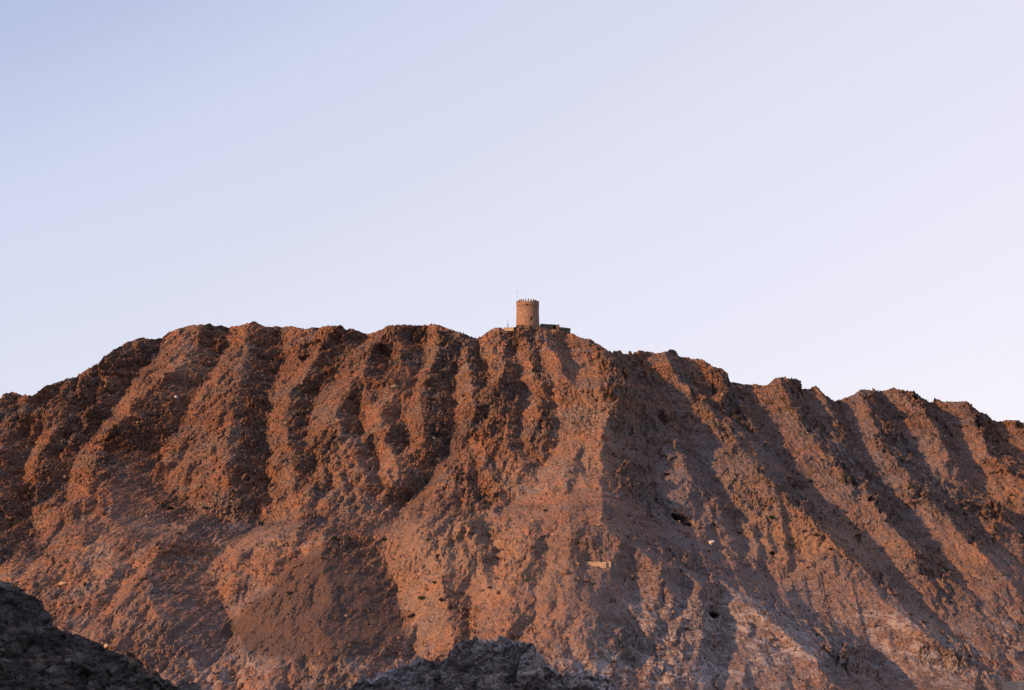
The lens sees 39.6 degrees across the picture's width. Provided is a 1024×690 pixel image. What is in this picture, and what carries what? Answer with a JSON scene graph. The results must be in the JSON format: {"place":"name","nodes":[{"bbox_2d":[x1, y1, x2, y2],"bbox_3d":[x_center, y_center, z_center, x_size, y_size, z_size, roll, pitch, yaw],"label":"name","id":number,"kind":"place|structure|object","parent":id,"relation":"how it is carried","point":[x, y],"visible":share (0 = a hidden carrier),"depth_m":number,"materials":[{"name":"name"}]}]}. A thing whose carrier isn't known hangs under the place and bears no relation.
{"place":"outdoors","nodes":[
{"label":"outdoors","id":0,"kind":"place"},
{"bbox_2d":[0,580,201,689],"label":"shaded hillside","id":1,"kind":"structure","parent":0,"point":[39,650],"depth_m":100.90,"materials":[{"name":"grey stone"}]},
{"bbox_2d":[338,635,618,689],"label":"rocky knoll","id":2,"kind":"structure","parent":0,"point":[500,663],"depth_m":159.52,"materials":[{"name":"grey stone"}]},
{"bbox_2d":[0,321,1023,689],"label":"mountain","id":3,"kind":"structure","parent":0,"point":[178,607],"depth_m":416.99,"materials":[{"name":"brown stone"}]},
{"bbox_2d":[504,327,513,330],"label":"footing wall","id":4,"kind":"structure","parent":3,"relation":"on","point":[508,329],"depth_m":489.54,"materials":[{"name":"stone"}]},
{"bbox_2d":[0,323,1023,689],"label":"loose rocks","id":5,"kind":"object","parent":3,"relation":"on","point":[564,571],"visible":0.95,"depth_m":421.23,"materials":[{"name":"stone"}]},
{"bbox_2d":[516,298,538,329],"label":"watchtower","id":6,"kind":"structure","parent":3,"relation":"on","point":[527,312],"depth_m":492.76,"materials":[{"name":"stone"}]},
{"bbox_2d":[540,324,559,330],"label":"ruined guardhouse","id":7,"kind":"structure","parent":3,"relation":"on","point":[554,326],"depth_m":496.68,"materials":[{"name":"stone"}]},
{"bbox_2d":[559,327,570,331],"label":"ruined enclosure","id":8,"kind":"object","parent":3,"relation":"on","point":[562,329],"visible":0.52,"depth_m":500.12,"materials":[{"name":"stone"}]},
{"bbox_2d":[585,561,610,567],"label":"stone terrace","id":9,"kind":"structure","parent":3,"relation":"on","point":[601,564],"depth_m":355.31,"materials":[{"name":"stone"}]},
{"bbox_2d":[0,0,1023,422],"label":"sky","id":10,"kind":"structure","parent":0,"point":[828,195],"materials":[{"name":"blue"}]},
{"bbox_3d":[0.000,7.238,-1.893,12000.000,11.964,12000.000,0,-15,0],"label":"ground","id":11,"kind":"structure","parent":0,"visible":0},
{"bbox_2d":[1001,681,1023,689],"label":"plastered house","id":12,"kind":"structure","parent":11,"relation":"on","point":[1015,685],"depth_m":280.49,"materials":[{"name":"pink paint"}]}
]}

